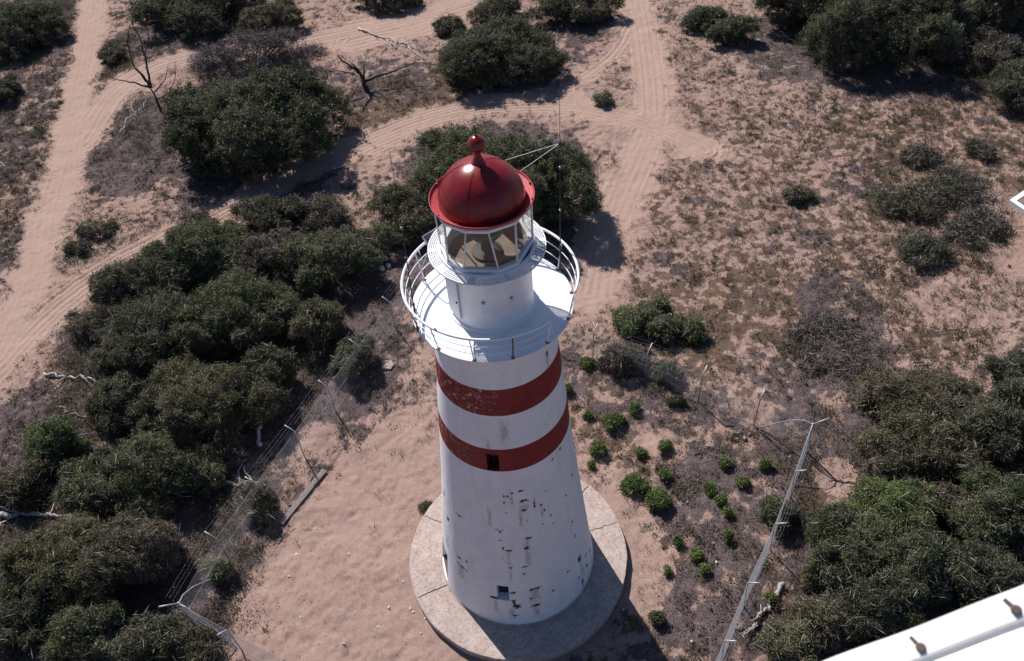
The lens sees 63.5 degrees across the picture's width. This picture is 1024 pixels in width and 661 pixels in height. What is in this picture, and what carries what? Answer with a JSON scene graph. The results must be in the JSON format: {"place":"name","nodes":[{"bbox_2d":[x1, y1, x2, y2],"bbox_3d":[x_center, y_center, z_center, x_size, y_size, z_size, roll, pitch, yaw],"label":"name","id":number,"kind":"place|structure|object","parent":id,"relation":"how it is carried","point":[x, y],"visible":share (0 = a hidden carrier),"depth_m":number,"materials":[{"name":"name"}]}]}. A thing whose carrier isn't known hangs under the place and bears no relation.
{"place":"outdoors","nodes":[
{"label":"outdoors","id":0,"kind":"place"},
{"bbox_2d":[0,0,732,396],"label":"sand track","id":1,"kind":"structure","parent":0,"point":[80,124],"depth_m":57.04,"materials":[{"name":"sand"}]},
{"bbox_2d":[0,0,1023,660],"bbox_3d":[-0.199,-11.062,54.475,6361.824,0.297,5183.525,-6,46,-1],"label":"ground","id":2,"kind":"structure","parent":0,"point":[374,564],"depth_m":43.31,"materials":[{"name":"sand"}]},
{"bbox_2d":[0,69,23,103],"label":"shrub","id":3,"kind":"object","parent":2,"relation":"on","point":[10,85],"visible":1,"depth_m":63.68,"materials":[{"name":"green plant"}]},
{"bbox_2d":[0,453,57,514],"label":"shrub","id":4,"kind":"object","parent":2,"relation":"on","point":[13,487],"visible":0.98,"depth_m":37.36,"materials":[{"name":"green plant"}]},
{"bbox_2d":[0,0,70,64],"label":"shrub","id":5,"kind":"object","parent":2,"relation":"on","point":[12,34],"visible":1,"depth_m":68.72,"materials":[{"name":"green plant"}]},
{"bbox_2d":[0,588,78,654],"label":"shrub","id":6,"kind":"object","parent":2,"relation":"on","point":[17,612],"visible":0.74,"depth_m":32.47,"materials":[{"name":"green plant"}]},
{"bbox_2d":[16,411,92,468],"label":"shrub","id":7,"kind":"object","parent":2,"relation":"on","point":[40,441],"visible":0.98,"depth_m":38.74,"materials":[{"name":"green plant"}]},
{"bbox_2d":[0,510,138,630],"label":"shrub","id":8,"kind":"object","parent":2,"relation":"on","point":[44,550],"visible":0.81,"depth_m":33.03,"materials":[{"name":"green plant"}]},
{"bbox_2d":[57,236,93,256],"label":"shrub","id":9,"kind":"object","parent":2,"relation":"on","point":[69,247],"visible":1,"depth_m":50.13,"materials":[{"name":"green plant"}]},
{"bbox_2d":[31,586,128,660],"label":"shrub","id":10,"kind":"object","parent":2,"relation":"on","point":[101,620],"visible":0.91,"depth_m":31.87,"materials":[{"name":"green plant"}]},
{"bbox_2d":[60,306,112,345],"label":"shrub","id":11,"kind":"object","parent":2,"relation":"on","point":[76,320],"visible":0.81,"depth_m":44.74,"materials":[{"name":"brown plant"}]},
{"bbox_2d":[72,216,120,240],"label":"shrub","id":12,"kind":"object","parent":2,"relation":"on","point":[85,231],"visible":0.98,"depth_m":51.15,"materials":[{"name":"green plant"}]},
{"bbox_2d":[95,39,128,63],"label":"shrub","id":13,"kind":"object","parent":2,"relation":"on","point":[108,52],"visible":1,"depth_m":67.08,"materials":[{"name":"green plant"}]},
{"bbox_2d":[0,477,225,526],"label":"fallen log","id":14,"kind":"object","parent":2,"relation":"on","point":[6,515],"visible":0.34,"depth_m":37.20,"materials":[{"name":"grey wood"}]},
{"bbox_2d":[76,369,157,436],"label":"shrub","id":15,"kind":"object","parent":2,"relation":"on","point":[116,408],"visible":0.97,"depth_m":39.71,"materials":[{"name":"green plant"}]},
{"bbox_2d":[61,509,188,593],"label":"shrub","id":16,"kind":"object","parent":2,"relation":"on","point":[147,539],"visible":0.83,"depth_m":33.91,"materials":[{"name":"green plant"}]},
{"bbox_2d":[46,428,233,522],"bbox_3d":[-16.738,6.529,36.768,7.889,3.430,4.654,-6,46,-1],"label":"shrub","id":17,"kind":"object","parent":2,"relation":"on","point":[110,489],"visible":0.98,"depth_m":36.33,"materials":[{"name":"green plant"}]},
{"bbox_2d":[99,606,185,660],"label":"shrub","id":18,"kind":"object","parent":2,"relation":"on","point":[159,635],"visible":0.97,"depth_m":31.82,"materials":[{"name":"green plant"}]},
{"bbox_2d":[78,288,207,384],"bbox_3d":[-18.582,0.082,42.755,7.171,3.766,5.962,10,48,14],"label":"shrub","id":19,"kind":"object","parent":2,"relation":"on","point":[145,325],"visible":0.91,"depth_m":41.80,"materials":[{"name":"green plant"}]},
{"bbox_2d":[112,15,175,127],"bbox_3d":[-24.212,-17.041,55.617,4.802,9.342,1.460,-2,46,2],"label":"dead tree","id":20,"kind":"object","parent":2,"relation":"on","point":[149,84],"visible":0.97,"depth_m":55.57,"materials":[{"name":"brown wood"}]},
{"bbox_2d":[86,246,202,312],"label":"shrub","id":21,"kind":"object","parent":2,"relation":"on","point":[107,281],"visible":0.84,"depth_m":45.16,"materials":[{"name":"green plant"}]},
{"bbox_2d":[127,493,164,527],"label":"shrub","id":22,"kind":"object","parent":2,"relation":"on","point":[139,513],"visible":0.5,"depth_m":35.67,"materials":[{"name":"green plant"}]},
{"bbox_2d":[159,616,227,660],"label":"shrub","id":23,"kind":"object","parent":2,"relation":"on","point":[199,646],"visible":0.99,"depth_m":31.86,"materials":[{"name":"green plant"}]},
{"bbox_2d":[124,0,266,36],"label":"shrub","id":24,"kind":"object","parent":2,"relation":"on","point":[180,14],"visible":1,"depth_m":68.86,"materials":[{"name":"green plant"}]},
{"bbox_2d":[138,216,254,288],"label":"shrub","id":25,"kind":"object","parent":2,"relation":"on","point":[194,236],"visible":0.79,"depth_m":46.98,"materials":[{"name":"green plant"}]},
{"bbox_2d":[172,203,221,226],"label":"shrub","id":26,"kind":"object","parent":2,"relation":"on","point":[191,215],"visible":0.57,"depth_m":51.16,"materials":[{"name":"green plant"}]},
{"bbox_2d":[130,347,292,454],"bbox_3d":[-14.503,3.477,39.217,7.493,3.737,5.228,2,46,6],"label":"shrub","id":27,"kind":"object","parent":2,"relation":"on","point":[173,395],"visible":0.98,"depth_m":38.80,"materials":[{"name":"green plant"}]},
{"bbox_2d":[197,556,235,585],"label":"shrub","id":28,"kind":"object","parent":2,"relation":"on","point":[219,569],"visible":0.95,"depth_m":34.30,"materials":[{"name":"green plant"}]},
{"bbox_2d":[171,265,301,360],"bbox_3d":[-14.390,-1.186,43.582,6.625,3.910,5.750,-6,46,-1],"label":"shrub","id":29,"kind":"object","parent":2,"relation":"on","point":[214,303],"visible":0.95,"depth_m":42.70,"materials":[{"name":"green plant"}]},
{"bbox_2d":[181,25,329,85],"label":"shrub","id":30,"kind":"object","parent":2,"relation":"on","point":[268,39],"visible":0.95,"depth_m":63.45,"materials":[{"name":"plant"}]},
{"bbox_2d":[234,475,278,526],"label":"shrub","id":31,"kind":"object","parent":2,"relation":"on","point":[264,505],"visible":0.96,"depth_m":36.14,"materials":[{"name":"green plant"}]},
{"bbox_2d":[159,58,358,184],"bbox_3d":[-17.152,-14.134,54.926,13.200,5.827,11.367,-6,46,-1],"label":"shrub","id":32,"kind":"object","parent":2,"relation":"on","point":[275,109],"visible":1,"depth_m":53.46,"materials":[{"name":"green plant"}]},
{"bbox_2d":[221,192,310,232],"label":"shrub","id":33,"kind":"object","parent":2,"relation":"on","point":[278,209],"visible":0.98,"depth_m":50.17,"materials":[{"name":"green plant"}]},
{"bbox_2d":[229,226,303,280],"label":"shrub","id":34,"kind":"object","parent":2,"relation":"on","point":[265,246],"visible":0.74,"depth_m":47.00,"materials":[{"name":"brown plant"}]},
{"bbox_2d":[237,333,300,388],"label":"shrub","id":35,"kind":"object","parent":2,"relation":"on","point":[260,360],"visible":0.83,"depth_m":40.72,"materials":[{"name":"green plant"}]},
{"bbox_2d":[237,0,305,31],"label":"shrub","id":36,"kind":"object","parent":2,"relation":"on","point":[256,18],"visible":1,"depth_m":68.60,"materials":[{"name":"green plant"}]},
{"bbox_2d":[279,468,326,524],"bbox_3d":[-9.396,7.473,37.250,0.264,0.121,3.146,20,51,22],"label":"timber board","id":37,"kind":"object","parent":2,"relation":"on","point":[302,497],"visible":1,"depth_m":37.18,"materials":[{"name":"grey wood"}]},
{"bbox_2d":[283,294,348,347],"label":"shrub","id":38,"kind":"object","parent":2,"relation":"on","point":[326,324],"visible":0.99,"depth_m":42.68,"materials":[{"name":"green plant"}]},
{"bbox_2d":[296,193,353,234],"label":"shrub","id":39,"kind":"object","parent":2,"relation":"on","point":[329,206],"visible":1,"depth_m":50.27,"materials":[{"name":"green plant"}]},
{"bbox_2d":[271,223,387,293],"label":"shrub","id":40,"kind":"object","parent":2,"relation":"on","point":[302,253],"visible":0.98,"depth_m":45.83,"materials":[{"name":"green plant"}]},
{"bbox_2d":[327,330,381,377],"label":"shrub","id":41,"kind":"object","parent":2,"relation":"on","point":[338,362],"visible":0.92,"depth_m":41.51,"materials":[{"name":"green plant"}]},
{"bbox_2d":[310,55,415,89],"bbox_3d":[-10.902,-19.263,60.930,7.871,3.219,0.795,-11,46,-6],"label":"dead tree","id":42,"kind":"object","parent":2,"relation":"on","point":[363,79],"visible":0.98,"depth_m":61.30,"materials":[{"name":"brown wood"}]},
{"bbox_2d":[357,218,412,258],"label":"shrub","id":43,"kind":"object","parent":2,"relation":"on","point":[383,230],"visible":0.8,"depth_m":47.99,"materials":[{"name":"green plant"}]},
{"bbox_2d":[351,0,423,14],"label":"shrub","id":44,"kind":"object","parent":2,"relation":"on","point":[386,5],"visible":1,"depth_m":70.28,"materials":[{"name":"green plant"}]},
{"bbox_2d":[366,178,438,248],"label":"shrub","id":45,"kind":"object","parent":2,"relation":"on","point":[409,196],"visible":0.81,"depth_m":49.15,"materials":[{"name":"green plant"}]},
{"bbox_2d":[430,13,467,36],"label":"shrub","id":46,"kind":"object","parent":2,"relation":"on","point":[442,25],"visible":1,"depth_m":67.06,"materials":[{"name":"green plant"}]},
{"bbox_2d":[405,115,537,204],"bbox_3d":[-2.279,-10.376,50.563,8.460,5.251,7.865,6,47,10],"label":"shrub","id":47,"kind":"object","parent":2,"relation":"on","point":[447,151],"visible":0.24,"depth_m":49.63,"materials":[{"name":"green plant"}]},
{"bbox_2d":[158,251,828,660],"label":"chain link fence","id":48,"kind":"object","parent":2,"relation":"on","point":[734,621],"visible":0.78,"depth_m":36.00,"materials":[{"name":"metal"}]},
{"bbox_2d":[465,0,521,22],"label":"shrub","id":49,"kind":"object","parent":2,"relation":"on","point":[496,8],"visible":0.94,"depth_m":67.88,"materials":[{"name":"green plant"}]},
{"bbox_2d":[433,11,572,92],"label":"shrub","id":50,"kind":"object","parent":2,"relation":"on","point":[512,36],"visible":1,"depth_m":60.33,"materials":[{"name":"green plant"}]},
{"bbox_2d":[0,0,1020,660],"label":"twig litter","id":51,"kind":"object","parent":2,"relation":"on","point":[544,254],"visible":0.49,"depth_m":46.33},
{"bbox_2d":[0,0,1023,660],"bbox_3d":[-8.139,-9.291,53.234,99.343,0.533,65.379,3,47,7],"label":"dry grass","id":52,"kind":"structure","parent":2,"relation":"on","point":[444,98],"depth_m":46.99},
{"bbox_2d":[0,0,1023,660],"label":"weeds","id":53,"kind":"object","parent":2,"relation":"on","point":[336,118],"visible":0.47,"depth_m":47.47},
{"bbox_2d":[0,0,1023,660],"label":"undergrowth","id":54,"kind":"object","parent":2,"relation":"on","point":[316,360],"visible":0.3,"depth_m":42.36,"materials":[{"name":"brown plant"}]},
{"bbox_2d":[0,0,1023,660],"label":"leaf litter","id":55,"kind":"object","parent":2,"relation":"on","point":[574,334],"visible":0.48,"depth_m":44.77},
{"bbox_2d":[400,123,626,660],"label":"lighthouse","id":56,"kind":"object","parent":2,"relation":"on","point":[518,551],"visible":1,"depth_m":26.30,"materials":[{"name":"white paint"}]},
{"bbox_2d":[444,267,461,319],"bbox_3d":[-1.652,-0.996,22.760,0.082,1.560,0.600,-27,50,-20],"label":"lantern door","id":57,"kind":"structure","parent":56,"relation":"in","point":[452,292],"depth_m":22.78,"materials":[{"name":"white paint"}]},
{"bbox_2d":[486,454,499,470],"bbox_3d":[-0.578,4.022,26.127,0.402,0.787,0.422,4,47,8],"label":"window","id":58,"kind":"structure","parent":56,"relation":"in","point":[492,460],"depth_m":26.35,"materials":[{"name":"black glass"}]},
{"bbox_2d":[505,91,561,270],"bbox_3d":[0.473,-3.726,22.496,1.802,5.945,0.399,-1,46,3],"label":"whip aerial","id":59,"kind":"object","parent":56,"relation":"attached to","point":[559,143],"visible":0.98,"depth_m":22.00,"materials":[{"name":"metal"}]},
{"bbox_2d":[468,127,603,232],"bbox_3d":[1.049,-9.236,49.203,8.608,5.315,8.359,-6,46,-1],"label":"shrub","id":60,"kind":"object","parent":2,"relation":"on","point":[577,176],"visible":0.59,"depth_m":47.58,"materials":[{"name":"green plant"}]},
{"bbox_2d":[521,0,625,26],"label":"shrub","id":61,"kind":"object","parent":2,"relation":"on","point":[589,10],"visible":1,"depth_m":66.64,"materials":[{"name":"green plant"}]},
{"bbox_2d":[589,439,609,456],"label":"bush","id":62,"kind":"object","parent":2,"relation":"on","point":[598,446],"visible":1,"depth_m":37.79,"materials":[{"name":"green plant"}]},
{"bbox_2d":[590,90,615,105],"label":"shrub","id":63,"kind":"object","parent":2,"relation":"on","point":[602,98],"visible":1,"depth_m":58.50,"materials":[{"name":"green plant"}]},
{"bbox_2d":[601,411,629,431],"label":"bush","id":64,"kind":"object","parent":2,"relation":"on","point":[613,421],"visible":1,"depth_m":38.78,"materials":[{"name":"green plant"}]},
{"bbox_2d":[594,334,654,376],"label":"shrub","id":65,"kind":"object","parent":2,"relation":"on","point":[614,358],"visible":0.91,"depth_m":40.84,"materials":[{"name":"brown plant"}]},
{"bbox_2d":[616,471,652,494],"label":"bush","id":66,"kind":"object","parent":2,"relation":"on","point":[633,482],"visible":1,"depth_m":36.33,"materials":[{"name":"green plant"}]},
{"bbox_2d":[608,296,662,338],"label":"shrub","id":67,"kind":"object","parent":2,"relation":"on","point":[624,319],"visible":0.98,"depth_m":42.66,"materials":[{"name":"green plant"}]},
{"bbox_2d":[647,609,667,626],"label":"bush","id":68,"kind":"object","parent":2,"relation":"on","point":[655,616],"visible":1,"depth_m":32.09,"materials":[{"name":"green plant"}]},
{"bbox_2d":[645,487,672,510],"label":"bush","id":69,"kind":"object","parent":2,"relation":"on","point":[661,498],"visible":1,"depth_m":35.67,"materials":[{"name":"green plant"}]},
{"bbox_2d":[648,292,676,314],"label":"shrub","id":70,"kind":"object","parent":2,"relation":"on","point":[663,303],"visible":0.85,"depth_m":43.64,"materials":[{"name":"green plant"}]},
{"bbox_2d":[641,311,691,343],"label":"shrub","id":71,"kind":"object","parent":2,"relation":"on","point":[656,327],"visible":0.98,"depth_m":42.24,"materials":[{"name":"green plant"}]},
{"bbox_2d":[647,356,687,387],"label":"shrub","id":72,"kind":"object","parent":2,"relation":"on","point":[667,368],"visible":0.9,"depth_m":40.43,"materials":[{"name":"green plant"}]},
{"bbox_2d":[663,394,687,407],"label":"bush","id":73,"kind":"object","parent":2,"relation":"on","point":[679,400],"visible":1,"depth_m":39.62,"materials":[{"name":"green plant"}]},
{"bbox_2d":[670,310,711,346],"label":"shrub","id":74,"kind":"object","parent":2,"relation":"on","point":[697,333],"visible":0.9,"depth_m":42.19,"materials":[{"name":"green plant"}]},
{"bbox_2d":[688,545,707,561],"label":"bush","id":75,"kind":"object","parent":2,"relation":"on","point":[698,555],"visible":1,"depth_m":33.98,"materials":[{"name":"green plant"}]},
{"bbox_2d":[679,3,729,30],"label":"shrub","id":76,"kind":"object","parent":2,"relation":"on","point":[698,16],"visible":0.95,"depth_m":64.85,"materials":[{"name":"green plant"}]},
{"bbox_2d":[704,12,761,44],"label":"shrub","id":77,"kind":"object","parent":2,"relation":"on","point":[721,28],"visible":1,"depth_m":62.99,"materials":[{"name":"green plant"}]},
{"bbox_2d":[739,581,785,638],"bbox_3d":[9.802,10.911,32.282,0.527,0.517,3.154,29,55,28],"label":"fallen log","id":78,"kind":"object","parent":2,"relation":"on","point":[768,608],"visible":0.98,"depth_m":32.28,"materials":[{"name":"grey wood"}]},
{"bbox_2d":[754,485,811,538],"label":"shrub","id":79,"kind":"object","parent":2,"relation":"on","point":[772,506],"visible":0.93,"depth_m":34.49,"materials":[{"name":"green plant"}]},
{"bbox_2d":[747,613,825,660],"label":"shrub","id":80,"kind":"object","parent":2,"relation":"on","point":[776,646],"visible":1,"depth_m":30.43,"materials":[{"name":"green plant"}]},
{"bbox_2d":[751,0,831,27],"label":"shrub","id":81,"kind":"object","parent":2,"relation":"on","point":[793,8],"visible":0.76,"depth_m":63.46,"materials":[{"name":"green plant"}]},
{"bbox_2d":[781,181,821,204],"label":"shrub","id":82,"kind":"object","parent":2,"relation":"on","point":[798,193],"visible":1,"depth_m":49.73,"materials":[{"name":"green plant"}]},
{"bbox_2d":[776,592,849,656],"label":"shrub","id":83,"kind":"object","parent":2,"relation":"on","point":[802,608],"visible":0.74,"depth_m":30.86,"materials":[{"name":"green plant"}]},
{"bbox_2d":[774,306,880,380],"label":"shrub","id":84,"kind":"object","parent":2,"relation":"on","point":[795,330],"visible":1,"depth_m":41.78,"materials":[{"name":"grey plant"}]},
{"bbox_2d":[798,498,903,600],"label":"shrub","id":85,"kind":"object","parent":2,"relation":"on","point":[835,525],"visible":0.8,"depth_m":32.18,"materials":[{"name":"green plant"}]},
{"bbox_2d":[809,559,928,649],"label":"shrub","id":86,"kind":"object","parent":2,"relation":"on","point":[883,607],"visible":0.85,"depth_m":30.64,"materials":[{"name":"green plant"}]},
{"bbox_2d":[793,0,979,67],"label":"tree","id":87,"kind":"object","parent":2,"relation":"on","point":[840,22],"visible":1,"depth_m":57.79,"materials":[{"name":"green plant"}]},
{"bbox_2d":[837,467,951,541],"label":"shrub","id":88,"kind":"object","parent":2,"relation":"on","point":[917,499],"visible":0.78,"depth_m":33.57,"materials":[{"name":"green plant"}]},
{"bbox_2d":[868,173,950,221],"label":"shrub","id":89,"kind":"object","parent":2,"relation":"on","point":[891,200],"visible":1,"depth_m":48.48,"materials":[{"name":"green plant"}]},
{"bbox_2d":[853,363,987,440],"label":"shrub","id":90,"kind":"object","parent":2,"relation":"on","point":[893,391],"visible":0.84,"depth_m":37.61,"materials":[{"name":"green plant"}]},
{"bbox_2d":[863,524,977,607],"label":"shrub","id":91,"kind":"object","parent":2,"relation":"on","point":[923,551],"visible":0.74,"depth_m":31.28,"materials":[{"name":"green plant"}]},
{"bbox_2d":[896,138,948,166],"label":"shrub","id":92,"kind":"object","parent":2,"relation":"on","point":[907,155],"visible":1,"depth_m":51.74,"materials":[{"name":"green plant"}]},
{"bbox_2d":[853,405,992,487],"bbox_3d":[17.639,5.305,35.544,5.587,2.902,4.235,23,52,24],"label":"shrub","id":93,"kind":"object","parent":2,"relation":"on","point":[898,454],"visible":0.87,"depth_m":35.13,"materials":[{"name":"green plant"}]},
{"bbox_2d":[893,226,963,270],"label":"shrub","id":94,"kind":"object","parent":2,"relation":"on","point":[923,239],"visible":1,"depth_m":45.44,"materials":[{"name":"green plant"}]},
{"bbox_2d":[914,162,998,205],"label":"shrub","id":95,"kind":"object","parent":2,"relation":"on","point":[948,175],"visible":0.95,"depth_m":49.03,"materials":[{"name":"green plant"}]},
{"bbox_2d":[931,476,986,535],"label":"shrub","id":96,"kind":"object","parent":2,"relation":"on","point":[951,493],"visible":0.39,"depth_m":33.79,"materials":[{"name":"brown plant"}]},
{"bbox_2d":[918,532,1023,610],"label":"shrub","id":97,"kind":"object","parent":2,"relation":"on","point":[998,569],"visible":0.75,"depth_m":30.84,"materials":[{"name":"green plant"}]},
{"bbox_2d":[922,18,1023,76],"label":"shrub","id":98,"kind":"object","parent":2,"relation":"on","point":[986,33],"visible":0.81,"depth_m":58.95,"materials":[{"name":"green plant"}]},
{"bbox_2d":[926,0,1023,30],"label":"tree","id":99,"kind":"object","parent":2,"relation":"on","point":[1009,11],"visible":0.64,"depth_m":60.97,"materials":[{"name":"green plant"}]},
{"bbox_2d":[938,202,1018,251],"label":"shrub","id":100,"kind":"object","parent":2,"relation":"on","point":[998,225],"visible":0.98,"depth_m":46.69,"materials":[{"name":"green plant"}]},
{"bbox_2d":[941,463,1023,564],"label":"shrub","id":101,"kind":"object","parent":2,"relation":"on","point":[1000,500],"visible":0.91,"depth_m":32.23,"materials":[{"name":"green plant"}]},
{"bbox_2d":[962,132,1003,160],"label":"shrub","id":102,"kind":"object","parent":2,"relation":"on","point":[982,146],"visible":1,"depth_m":51.86,"materials":[{"name":"green plant"}]},
{"bbox_2d":[946,375,1023,471],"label":"shrub","id":103,"kind":"object","parent":2,"relation":"on","point":[997,411],"visible":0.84,"depth_m":35.18,"materials":[{"name":"green plant"}]},
{"bbox_2d":[982,345,1023,385],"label":"shrub","id":104,"kind":"object","parent":2,"relation":"on","point":[1010,364],"visible":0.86,"depth_m":38.95,"materials":[{"name":"green plant"}]},
{"bbox_2d":[986,55,1023,111],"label":"shrub","id":105,"kind":"object","parent":2,"relation":"on","point":[1008,78],"visible":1,"depth_m":54.88,"materials":[{"name":"green plant"}]},
{"bbox_2d":[1008,191,1023,213],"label":"shed","id":106,"kind":"structure","parent":2,"relation":"on","point":[1017,202],"depth_m":45.27,"materials":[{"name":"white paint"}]},
{"bbox_2d":[824,585,1023,660],"bbox_3d":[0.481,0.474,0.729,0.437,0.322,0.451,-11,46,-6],"label":"roof","id":107,"kind":"structure","parent":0,"point":[990,628],"depth_m":0.84,"materials":[{"name":"paint"}]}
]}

